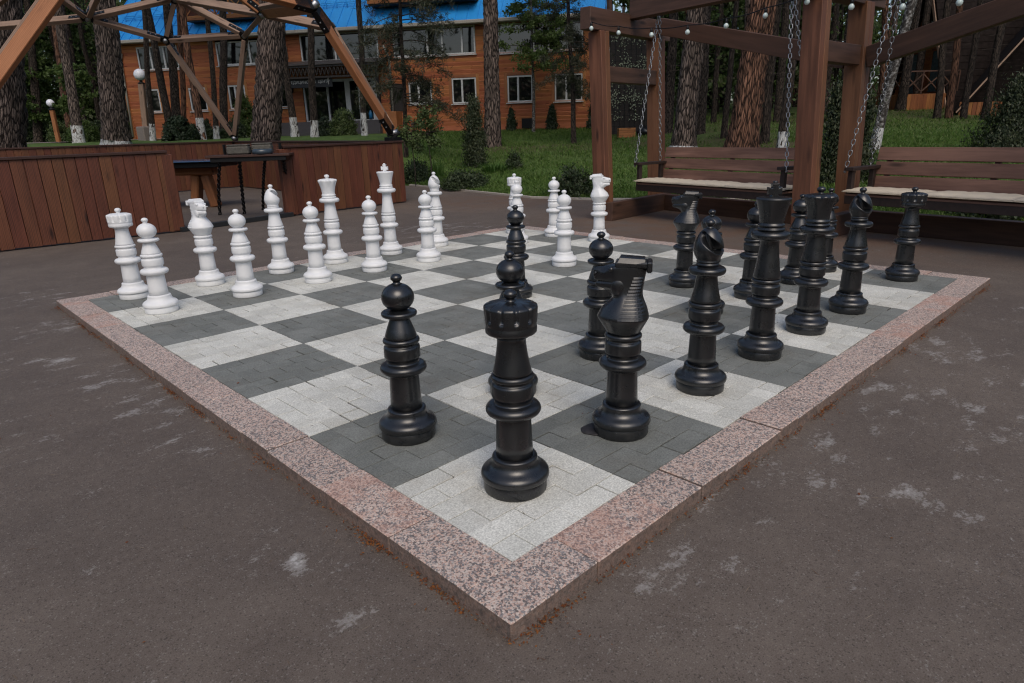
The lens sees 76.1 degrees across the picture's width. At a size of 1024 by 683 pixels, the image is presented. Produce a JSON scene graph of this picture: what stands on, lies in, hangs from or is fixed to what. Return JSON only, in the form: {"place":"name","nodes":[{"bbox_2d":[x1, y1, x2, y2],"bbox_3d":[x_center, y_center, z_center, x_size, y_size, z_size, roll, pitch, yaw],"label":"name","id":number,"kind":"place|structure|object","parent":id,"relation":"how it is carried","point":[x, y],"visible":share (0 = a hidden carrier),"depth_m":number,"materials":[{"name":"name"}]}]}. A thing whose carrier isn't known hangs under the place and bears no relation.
{"place":"outdoors","nodes":[
{"label":"outdoors","id":0,"kind":"place"},
{"bbox_2d":[0,186,1023,682],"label":"asphalt ground","id":1,"kind":"structure","parent":0,"point":[208,594],"depth_m":2.05,"materials":[{"name":"grey asphalt"}]},
{"bbox_2d":[0,0,28,147],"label":"pine tree","id":2,"kind":"object","parent":1,"relation":"on","point":[14,122],"visible":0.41,"depth_m":16.16,"materials":[{"name":"brown plant"}]},
{"bbox_2d":[0,0,405,250],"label":"gazebo","id":3,"kind":"object","parent":1,"relation":"on","point":[51,195],"visible":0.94,"depth_m":10.59,"materials":[{"name":"brown wood"}]},
{"bbox_2d":[173,159,236,206],"bbox_3d":[-6.537,-2.998,12.526,2.540,0.880,1.150,-2,18,0],"label":"log table","id":4,"kind":"object","parent":1,"relation":"on","point":[201,172],"visible":0.34,"depth_m":12.38,"materials":[{"name":"brown wood"}]},
{"bbox_2d":[205,143,293,214],"bbox_3d":[-4.259,-2.660,10.815,1.305,1.171,1.928,-8,19,-20],"label":"grill table","id":5,"kind":"object","parent":1,"relation":"on","point":[240,159],"visible":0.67,"depth_m":10.11,"materials":[{"name":"black metal"}]},
{"bbox_2d":[56,226,989,641],"bbox_3d":[0.040,-0.375,5.111,5.162,0.082,5.161,-18,24,-41],"label":"chessboard","id":6,"kind":"object","parent":1,"relation":"on","point":[296,356],"visible":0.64,"depth_m":3.13,"materials":[{"name":"stone"}]},
{"bbox_2d":[106,208,148,299],"bbox_3d":[-3.000,-0.685,5.091,0.236,0.700,0.236,-1,18,2],"label":"rook","id":7,"kind":"object","parent":6,"relation":"on","point":[134,286],"visible":0.98,"depth_m":5.05,"materials":[{"name":"white plastic"}]},
{"bbox_2d":[136,218,178,314],"bbox_3d":[-2.548,-0.540,4.646,0.236,0.671,0.236,-9,19,-22],"label":"pawn","id":8,"kind":"object","parent":6,"relation":"on","point":[161,299],"visible":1,"depth_m":4.62,"materials":[{"name":"white plastic"}]},
{"bbox_2d":[185,198,224,286],"bbox_3d":[-2.582,-0.833,5.481,0.237,0.720,0.236,11,22,34],"label":"knight","id":9,"kind":"object","parent":6,"relation":"on","point":[200,226],"visible":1,"depth_m":5.43,"materials":[{"name":"white plastic"}]},
{"bbox_2d":[228,209,262,297],"bbox_3d":[-2.088,-0.684,5.054,0.236,0.671,0.236,-16,23,-38],"label":"pawn","id":10,"kind":"object","parent":6,"relation":"on","point":[247,285],"visible":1,"depth_m":5.03,"materials":[{"name":"white plastic"}]},
{"bbox_2d":[264,184,293,274],"bbox_3d":[-2.123,-1.010,5.883,0.236,0.787,0.236,-3,18,-4],"label":"bishop","id":11,"kind":"object","parent":6,"relation":"on","point":[281,263],"visible":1,"depth_m":5.85,"materials":[{"name":"white plastic"}]},
{"bbox_2d":[302,201,331,283],"bbox_3d":[-1.659,-0.832,5.477,0.236,0.671,0.236,-7,18,-15],"label":"pawn","id":12,"kind":"object","parent":6,"relation":"on","point":[318,272],"visible":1,"depth_m":5.45,"materials":[{"name":"white plastic"}]},
{"bbox_2d":[318,174,347,263],"bbox_3d":[-1.732,-1.172,6.273,0.236,0.836,0.236,-16,23,-39],"label":"queen","id":13,"kind":"object","parent":6,"relation":"on","point":[335,253],"visible":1,"depth_m":6.23,"materials":[{"name":"white plastic"}]},
{"bbox_2d":[361,195,386,272],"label":"pawn","id":14,"kind":"object","parent":6,"relation":"on","point":[374,262],"visible":1,"depth_m":5.83,"materials":[{"name":"white plastic"}]},
{"bbox_2d":[376,163,402,254],"bbox_3d":[-1.261,-1.343,6.647,0.236,0.908,0.236,0,18,6],"label":"king","id":15,"kind":"object","parent":6,"relation":"on","point":[391,245],"visible":0.99,"depth_m":6.61,"materials":[{"name":"white plastic"}]},
{"bbox_2d":[379,273,436,445],"bbox_3d":[-0.431,0.062,2.581,0.236,0.671,0.236,-17,24,-40],"label":"pawn","id":16,"kind":"object","parent":6,"relation":"on","point":[408,418],"visible":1,"depth_m":2.55,"materials":[{"name":"black plastic"}]},
{"bbox_2d":[416,190,440,262],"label":"pawn","id":17,"kind":"object","parent":6,"relation":"on","point":[428,252],"visible":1,"depth_m":6.22,"materials":[{"name":"white plastic"}]},
{"bbox_2d":[427,172,447,246],"bbox_3d":[-0.826,-1.431,7.077,0.236,0.787,0.236,-13,21,-32],"label":"bishop","id":18,"kind":"object","parent":6,"relation":"on","point":[440,239],"visible":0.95,"depth_m":7.03,"materials":[{"name":"white plastic"}]},
{"bbox_2d":[488,251,537,394],"bbox_3d":[-0.003,-0.081,2.991,0.236,0.671,0.236,9,20,29],"label":"pawn","id":19,"kind":"object","parent":6,"relation":"on","point":[509,271],"visible":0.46,"depth_m":2.88,"materials":[{"name":"black plastic"}]},
{"bbox_2d":[481,289,548,501],"bbox_3d":[0.003,0.169,2.164,0.236,0.700,0.236,11,22,35],"label":"rook","id":20,"kind":"object","parent":6,"relation":"on","point":[515,467],"visible":1,"depth_m":2.12,"materials":[{"name":"black plastic"}]},
{"bbox_2d":[504,205,532,298],"bbox_3d":[0.031,-0.658,4.785,0.236,0.671,0.236,5,19,19],"label":"pawn","id":21,"kind":"object","parent":6,"relation":"on","point":[515,242],"visible":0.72,"depth_m":4.71,"materials":[{"name":"black plastic"}]},
{"bbox_2d":[544,177,559,236],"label":"pawn","id":22,"kind":"object","parent":6,"relation":"on","point":[552,210],"visible":0.83,"depth_m":7.46,"materials":[{"name":"white plastic"}]},
{"bbox_2d":[551,190,576,267],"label":"pawn","id":23,"kind":"object","parent":6,"relation":"on","point":[563,257],"visible":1,"depth_m":5.82,"materials":[{"name":"white plastic"}]},
{"bbox_2d":[578,231,613,360],"bbox_3d":[0.467,-0.246,3.462,0.236,0.671,0.236,13,23,39],"label":"pawn","id":24,"kind":"object","parent":6,"relation":"on","point":[591,345],"visible":0.73,"depth_m":3.42,"materials":[{"name":"black plastic"}]},
{"bbox_2d":[588,173,610,241],"bbox_3d":[0.946,-1.448,7.085,0.237,0.720,0.236,3,18,15],"label":"knight","id":25,"kind":"object","parent":6,"relation":"on","point":[599,195],"visible":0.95,"depth_m":7.02,"materials":[{"name":"white plastic"}]},
{"bbox_2d":[592,254,652,441],"bbox_3d":[0.433,0.020,2.556,0.237,0.720,0.236,2,18,12],"label":"knight","id":26,"kind":"object","parent":6,"relation":"on","point":[620,414],"visible":1,"depth_m":2.50,"materials":[{"name":"black plastic"}]},
{"bbox_2d":[668,190,702,287],"bbox_3d":[1.321,-0.779,4.969,0.237,0.720,0.236,3,18,13],"label":"knight","id":27,"kind":"object","parent":6,"relation":"on","point":[686,221],"visible":0.89,"depth_m":4.91,"materials":[{"name":"black plastic"}]},
{"bbox_2d":[675,219,726,395],"bbox_3d":[0.873,-0.157,2.959,0.236,0.787,0.236,3,18,15],"label":"bishop","id":28,"kind":"object","parent":6,"relation":"on","point":[699,372],"visible":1,"depth_m":2.92,"materials":[{"name":"black plastic"}]},
{"bbox_2d":[733,202,759,299],"bbox_3d":[1.691,-0.638,4.576,0.236,0.671,0.236,11,22,34],"label":"pawn","id":29,"kind":"object","parent":6,"relation":"on","point":[742,287],"visible":0.59,"depth_m":4.55,"materials":[{"name":"black plastic"}]},
{"bbox_2d":[737,181,791,361],"bbox_3d":[1.308,-0.359,3.354,0.236,0.908,0.236,-2,18,-2],"label":"king","id":30,"kind":"object","parent":6,"relation":"on","point":[760,341],"visible":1,"depth_m":3.32,"materials":[{"name":"black plastic"}]},
{"bbox_2d":[780,194,806,284],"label":"pawn","id":31,"kind":"object","parent":6,"relation":"on","point":[795,244],"visible":0.65,"depth_m":4.93,"materials":[{"name":"black plastic"}]},
{"bbox_2d":[785,186,837,335],"bbox_3d":[1.730,-0.463,3.756,0.236,0.836,0.236,0,18,5],"label":"queen","id":32,"kind":"object","parent":6,"relation":"on","point":[806,317],"visible":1,"depth_m":3.71,"materials":[{"name":"black plastic"}]},
{"bbox_2d":[825,188,838,272],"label":"pawn","id":33,"kind":"object","parent":6,"relation":"on","point":[831,265],"visible":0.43,"depth_m":5.33,"materials":[{"name":"black plastic"}]},
{"bbox_2d":[828,187,872,314],"bbox_3d":[2.175,-0.575,4.146,0.236,0.787,0.236,9,21,29],"label":"bishop","id":34,"kind":"object","parent":6,"relation":"on","point":[847,298],"visible":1,"depth_m":4.12,"materials":[{"name":"black plastic"}]},
{"bbox_2d":[885,187,927,281],"bbox_3d":[3.006,-0.815,4.962,0.236,0.700,0.236,-13,21,-31],"label":"rook","id":35,"kind":"object","parent":6,"relation":"on","point":[901,268],"visible":1,"depth_m":4.93,"materials":[{"name":"black plastic"}]},
{"bbox_2d":[56,284,989,659],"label":"leaf litter","id":36,"kind":"object","parent":1,"relation":"on","point":[542,620],"visible":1,"depth_m":2.10,"materials":[{"name":"brown plant"}]},
{"bbox_2d":[580,0,1023,246],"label":"swing pergola","id":37,"kind":"object","parent":1,"relation":"on","point":[854,56],"visible":0.77,"depth_m":7.44,"materials":[{"name":"brown wood"}]},
{"bbox_2d":[634,0,800,199],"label":"porch swing","id":38,"kind":"object","parent":37,"relation":"hanging from","point":[730,183],"visible":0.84,"depth_m":8.43,"materials":[{"name":"brown wood"}]},
{"bbox_2d":[589,0,962,36],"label":"string lights","id":39,"kind":"object","parent":37,"relation":"hanging from","point":[851,6],"visible":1,"depth_m":7.17,"materials":[{"name":"white glass"}]},
{"bbox_2d":[841,0,1023,216],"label":"porch swing","id":40,"kind":"object","parent":37,"relation":"hanging from","point":[993,195],"visible":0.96,"depth_m":6.58,"materials":[{"name":"brown wood"}]},
{"bbox_2d":[27,101,1023,210],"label":"lawn ground","id":41,"kind":"structure","parent":0,"point":[709,140],"depth_m":21.20,"materials":[{"name":"green plant"}]},
{"bbox_2d":[23,0,43,141],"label":"pine tree","id":42,"kind":"object","parent":41,"relation":"on","point":[35,92],"visible":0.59,"depth_m":33.34,"materials":[{"name":"brown plant"}]},
{"bbox_2d":[22,4,56,122],"bbox_3d":[-25.735,-14.712,32.659,4.898,9.607,4.377,5,19,20],"label":"leafy tree","id":43,"kind":"object","parent":41,"relation":"on","point":[43,116],"visible":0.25,"depth_m":33.35,"materials":[{"name":"green plant"}]},
{"bbox_2d":[23,0,98,121],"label":"leafy tree","id":44,"kind":"object","parent":41,"relation":"on","point":[49,49],"visible":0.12,"depth_m":36.32,"materials":[{"name":"green plant"}]},
{"bbox_2d":[54,5,85,142],"bbox_3d":[-17.771,-15.654,24.294,5.150,16.463,4.400,-14,24,-42],"label":"pine tree","id":45,"kind":"object","parent":41,"relation":"on","point":[77,131],"visible":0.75,"depth_m":25.87,"materials":[{"name":"brown plant"}]},
{"bbox_2d":[45,63,97,116],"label":"sapling tree","id":46,"kind":"object","parent":41,"relation":"on","point":[63,102],"visible":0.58,"depth_m":28.82,"materials":[{"name":"green plant"}]},
{"bbox_2d":[93,0,132,146],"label":"pine tree","id":47,"kind":"object","parent":41,"relation":"on","point":[115,127],"visible":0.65,"depth_m":20.21,"materials":[{"name":"brown plant"}]},
{"bbox_2d":[133,69,149,140],"bbox_3d":[-15.872,-10.046,28.135,0.684,3.123,0.590,8,20,27],"label":"garden lamp","id":48,"kind":"object","parent":41,"relation":"on","point":[143,129],"visible":0.89,"depth_m":28.07,"materials":[{"name":"black metal"}]},
{"bbox_2d":[140,0,159,140],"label":"pine tree","id":49,"kind":"object","parent":41,"relation":"on","point":[152,129],"visible":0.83,"depth_m":26.84,"materials":[{"name":"brown plant"}]},
{"bbox_2d":[141,8,174,138],"bbox_3d":[-15.337,-16.303,26.527,6.159,16.175,6.932,2,18,11],"label":"pine tree","id":50,"kind":"object","parent":41,"relation":"on","point":[161,80],"visible":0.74,"depth_m":27.65,"materials":[{"name":"brown plant"}]},
{"bbox_2d":[163,4,182,131],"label":"pine tree","id":51,"kind":"object","parent":41,"relation":"on","point":[174,90],"visible":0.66,"depth_m":28.57,"materials":[{"name":"brown plant"}]},
{"bbox_2d":[161,115,201,141],"bbox_3d":[-12.985,-8.301,25.556,1.509,1.086,1.479,-18,24,-41],"label":"clipped shrub","id":52,"kind":"object","parent":41,"relation":"on","point":[170,131],"visible":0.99,"depth_m":25.24,"materials":[{"name":"green plant"}]},
{"bbox_2d":[178,3,206,139],"bbox_3d":[-12.733,-15.737,24.657,7.201,16.155,6.489,-18,24,-41],"label":"pine tree","id":53,"kind":"object","parent":41,"relation":"on","point":[199,118],"visible":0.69,"depth_m":25.85,"materials":[{"name":"plant"}]},
{"bbox_2d":[204,8,224,138],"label":"pine tree","id":54,"kind":"object","parent":41,"relation":"on","point":[216,132],"visible":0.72,"depth_m":26.85,"materials":[{"name":"brown plant"}]},
{"bbox_2d":[209,0,233,129],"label":"pine tree","id":55,"kind":"object","parent":41,"relation":"on","point":[222,99],"visible":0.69,"depth_m":28.57,"materials":[{"name":"brown plant"}]},
{"bbox_2d":[250,0,285,140],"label":"pine tree","id":56,"kind":"object","parent":41,"relation":"on","point":[266,122],"visible":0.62,"depth_m":17.88,"materials":[{"name":"brown plant"}]},
{"bbox_2d":[283,39,299,136],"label":"pine tree","id":57,"kind":"object","parent":41,"relation":"on","point":[294,130],"visible":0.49,"depth_m":25.23,"materials":[{"name":"brown plant"}]},
{"bbox_2d":[297,14,322,136],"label":"pine tree","id":58,"kind":"object","parent":41,"relation":"on","point":[314,128],"visible":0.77,"depth_m":24.08,"materials":[{"name":"brown plant"}]},
{"bbox_2d":[326,107,359,135],"bbox_3d":[-6.760,-8.699,26.028,1.281,1.216,1.191,-6,18,-13],"label":"garden shrub","id":59,"kind":"object","parent":41,"relation":"on","point":[342,123],"visible":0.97,"depth_m":25.79,"materials":[{"name":"green plant"}]},
{"bbox_2d":[118,0,612,138],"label":"guest house","id":60,"kind":"structure","parent":41,"relation":"on","point":[336,86],"depth_m":30.67,"materials":[{"name":"orange brick"}]},
{"bbox_2d":[215,40,256,66],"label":"window","id":61,"kind":"structure","parent":60,"relation":"in","point":[233,56],"depth_m":31.90,"materials":[{"name":"glass"}]},
{"bbox_2d":[299,30,378,60],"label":"window","id":62,"kind":"structure","parent":60,"relation":"in","point":[323,47],"depth_m":31.05,"materials":[{"name":"glass"}]},
{"bbox_2d":[303,77,378,121],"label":"door","id":63,"kind":"structure","parent":60,"relation":"in","point":[329,99],"depth_m":31.74,"materials":[{"name":"glass"}]},
{"bbox_2d":[393,25,476,58],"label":"window","id":64,"kind":"structure","parent":60,"relation":"in","point":[462,42],"depth_m":30.06,"materials":[{"name":"glass"}]},
{"bbox_2d":[448,74,479,108],"bbox_3d":[-2.238,-11.666,30.573,0.876,1.500,1.190,-18,24,-41],"label":"window","id":65,"kind":"structure","parent":60,"relation":"in","point":[460,85],"depth_m":30.56,"materials":[{"name":"plastic"}]},
{"bbox_2d":[504,71,535,107],"bbox_3d":[0.371,-11.577,30.114,0.887,1.530,1.206,-18,24,-41],"label":"window","id":66,"kind":"structure","parent":60,"relation":"in","point":[519,87],"depth_m":30.13,"materials":[{"name":"plastic"}]},
{"bbox_2d":[498,20,582,54],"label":"window","id":67,"kind":"structure","parent":60,"relation":"in","point":[523,36],"depth_m":29.43,"materials":[{"name":"glass"}]},
{"bbox_2d":[551,70,585,105],"bbox_3d":[2.566,-11.491,29.733,0.934,1.540,1.271,-18,24,-41],"label":"window","id":68,"kind":"structure","parent":60,"relation":"in","point":[558,91],"depth_m":29.83,"materials":[{"name":"plastic"}]},
{"bbox_2d":[354,0,377,135],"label":"pine tree","id":69,"kind":"object","parent":41,"relation":"on","point":[363,120],"visible":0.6,"depth_m":22.97,"materials":[{"name":"brown plant"}]},
{"bbox_2d":[346,0,466,157],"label":"pine tree","id":70,"kind":"object","parent":41,"relation":"on","point":[422,82],"visible":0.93,"depth_m":18.41,"materials":[{"name":"green plant"}]},
{"bbox_2d":[396,115,425,185],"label":"sapling tree","id":71,"kind":"object","parent":41,"relation":"on","point":[417,146],"visible":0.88,"depth_m":15.77,"materials":[{"name":"green plant"}]},
{"bbox_2d":[403,157,430,182],"bbox_3d":[-2.400,-4.342,16.675,0.918,0.722,0.956,-18,24,-41],"label":"garden shrub","id":72,"kind":"object","parent":41,"relation":"on","point":[422,171],"visible":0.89,"depth_m":16.50,"materials":[{"name":"green plant"}]},
{"bbox_2d":[415,104,446,175],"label":"sapling tree","id":73,"kind":"object","parent":41,"relation":"on","point":[423,115],"visible":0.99,"depth_m":15.04,"materials":[{"name":"green plant"}]},
{"bbox_2d":[22,0,906,129],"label":"forest","id":74,"kind":"object","parent":41,"relation":"on","point":[40,52],"visible":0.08,"depth_m":34.92,"materials":[{"name":"green plant"}]},
{"bbox_2d":[439,165,490,190],"bbox_3d":[-1.064,-3.680,14.748,1.277,0.648,1.349,-18,24,-41],"label":"juniper shrub","id":75,"kind":"object","parent":41,"relation":"on","point":[456,180],"visible":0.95,"depth_m":14.49,"materials":[{"name":"green plant"}]},
{"bbox_2d":[457,93,490,167],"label":"thuja tree","id":76,"kind":"object","parent":41,"relation":"on","point":[473,145],"visible":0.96,"depth_m":17.59,"materials":[{"name":"green plant"}]},
{"bbox_2d":[475,0,501,147],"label":"pine tree","id":77,"kind":"object","parent":41,"relation":"on","point":[491,69],"visible":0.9,"depth_m":21.82,"materials":[{"name":"brown plant"}]},
{"bbox_2d":[498,0,570,132],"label":"birch tree","id":78,"kind":"object","parent":41,"relation":"on","point":[543,36],"visible":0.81,"depth_m":27.12,"materials":[{"name":"green plant"}]},
{"bbox_2d":[547,162,592,197],"bbox_3d":[1.126,-3.036,12.410,1.020,0.751,0.970,10,21,31],"label":"garden shrub","id":79,"kind":"object","parent":41,"relation":"on","point":[571,181],"visible":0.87,"depth_m":12.23,"materials":[{"name":"green plant"}]},
{"bbox_2d":[525,0,616,142],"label":"pine tree","id":80,"kind":"object","parent":41,"relation":"on","point":[576,66],"visible":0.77,"depth_m":22.25,"materials":[{"name":"green plant"}]},
{"bbox_2d":[610,35,646,134],"bbox_3d":[4.573,-9.656,24.290,1.939,3.915,0.263,-2,18,0],"label":"climber screen","id":81,"kind":"object","parent":41,"relation":"on","point":[627,101],"visible":0.36,"depth_m":24.41,"materials":[{"name":"green plant"}]},
{"bbox_2d":[665,12,677,133],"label":"pine tree","id":82,"kind":"object","parent":41,"relation":"on","point":[670,81],"visible":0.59,"depth_m":22.46,"materials":[{"name":"brown plant"}]},
{"bbox_2d":[669,6,708,146],"bbox_3d":[5.516,-13.071,15.031,6.527,17.307,5.668,-7,19,-16],"label":"pine tree","id":83,"kind":"object","parent":41,"relation":"on","point":[684,134],"visible":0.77,"depth_m":17.34,"materials":[{"name":"brown plant"}]},
{"bbox_2d":[696,6,720,134],"bbox_3d":[5.658,-14.232,18.747,6.325,16.453,7.706,-14,22,-34],"label":"pine tree","id":84,"kind":"object","parent":41,"relation":"on","point":[702,106],"visible":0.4,"depth_m":20.86,"materials":[{"name":"brown plant"}]},
{"bbox_2d":[409,130,1023,220],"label":"grass","id":85,"kind":"structure","parent":41,"relation":"on","point":[629,193],"depth_m":15.62,"materials":[{"name":"green plant"}]},
{"bbox_2d":[709,3,723,123],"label":"pine tree","id":86,"kind":"object","parent":41,"relation":"on","point":[713,119],"visible":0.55,"depth_m":24.17,"materials":[{"name":"brown plant"}]},
{"bbox_2d":[718,0,745,138],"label":"pine tree","id":87,"kind":"object","parent":41,"relation":"on","point":[725,118],"visible":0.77,"depth_m":19.10,"materials":[{"name":"brown plant"}]},
{"bbox_2d":[679,0,790,113],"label":"leafy tree","id":88,"kind":"object","parent":41,"relation":"on","point":[726,50],"visible":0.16,"depth_m":27.23,"materials":[{"name":"green plant"}]},
{"bbox_2d":[723,0,777,146],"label":"pine tree","id":89,"kind":"object","parent":41,"relation":"on","point":[747,114],"visible":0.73,"depth_m":15.49,"materials":[{"name":"brown plant"}]},
{"bbox_2d":[760,0,786,143],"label":"pine tree","id":90,"kind":"object","parent":41,"relation":"on","point":[766,120],"visible":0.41,"depth_m":16.63,"materials":[{"name":"brown plant"}]},
{"bbox_2d":[773,0,792,122],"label":"pine tree","id":91,"kind":"object","parent":41,"relation":"on","point":[780,82],"visible":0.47,"depth_m":23.88,"materials":[{"name":"brown plant"}]},
{"bbox_2d":[773,0,801,147],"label":"pine tree","id":92,"kind":"object","parent":41,"relation":"on","point":[781,137],"visible":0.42,"depth_m":14.65,"materials":[{"name":"brown plant"}]},
{"bbox_2d":[819,75,842,184],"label":"thuja tree","id":93,"kind":"object","parent":41,"relation":"on","point":[831,137],"visible":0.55,"depth_m":10.94,"materials":[{"name":"green plant"}]},
{"bbox_2d":[801,4,896,95],"bbox_3d":[15.466,-15.910,30.829,5.157,9.513,5.018,-18,24,-41],"label":"leafy tree","id":94,"kind":"object","parent":41,"relation":"on","point":[835,72],"visible":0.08,"depth_m":31.05,"materials":[{"name":"green plant"}]},
{"bbox_2d":[834,88,886,183],"bbox_3d":[5.784,-3.301,10.870,0.772,1.729,0.802,-18,24,-41],"label":"thuja tree","id":95,"kind":"object","parent":41,"relation":"on","point":[870,115],"visible":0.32,"depth_m":10.70,"materials":[{"name":"green plant"}]},
{"bbox_2d":[868,0,916,151],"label":"birch tree","id":96,"kind":"object","parent":41,"relation":"on","point":[905,26],"visible":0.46,"depth_m":13.61,"materials":[{"name":"white plant"}]},
{"bbox_2d":[894,0,921,110],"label":"pine tree","id":97,"kind":"object","parent":41,"relation":"on","point":[903,91],"visible":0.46,"depth_m":26.92,"materials":[{"name":"brown plant"}]},
{"bbox_2d":[912,0,931,93],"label":"pine tree","id":98,"kind":"object","parent":41,"relation":"on","point":[920,61],"visible":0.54,"depth_m":28.61,"materials":[{"name":"brown plant"}]},
{"bbox_2d":[932,0,951,118],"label":"pine tree","id":99,"kind":"object","parent":41,"relation":"on","point":[937,111],"visible":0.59,"depth_m":23.25,"materials":[{"name":"brown plant"}]},
{"bbox_2d":[868,0,1023,110],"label":"cabin","id":100,"kind":"object","parent":41,"relation":"on","point":[924,98],"visible":0.34,"depth_m":27.68,"materials":[{"name":"brown wood"}]},
{"bbox_2d":[944,0,963,118],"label":"pine tree","id":101,"kind":"object","parent":41,"relation":"on","point":[949,108],"visible":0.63,"depth_m":23.25,"materials":[{"name":"brown plant"}]},
{"bbox_2d":[960,0,991,118],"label":"pine tree","id":102,"kind":"object","parent":41,"relation":"on","point":[968,81],"visible":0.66,"depth_m":22.73,"materials":[{"name":"brown plant"}]},
{"bbox_2d":[953,26,1023,114],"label":"cabin","id":103,"kind":"object","parent":41,"relation":"on","point":[1013,55],"visible":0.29,"depth_m":23.91,"materials":[{"name":"brown wood"}]},
{"bbox_2d":[955,63,1023,146],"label":"thuja tree","id":104,"kind":"object","parent":41,"relation":"on","point":[1007,130],"visible":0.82,"depth_m":12.71,"materials":[{"name":"green plant"}]},
{"bbox_2d":[980,23,1011,118],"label":"pine tree","id":105,"kind":"object","parent":41,"relation":"on","point":[993,66],"visible":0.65,"depth_m":21.84,"materials":[{"name":"brown plant"}]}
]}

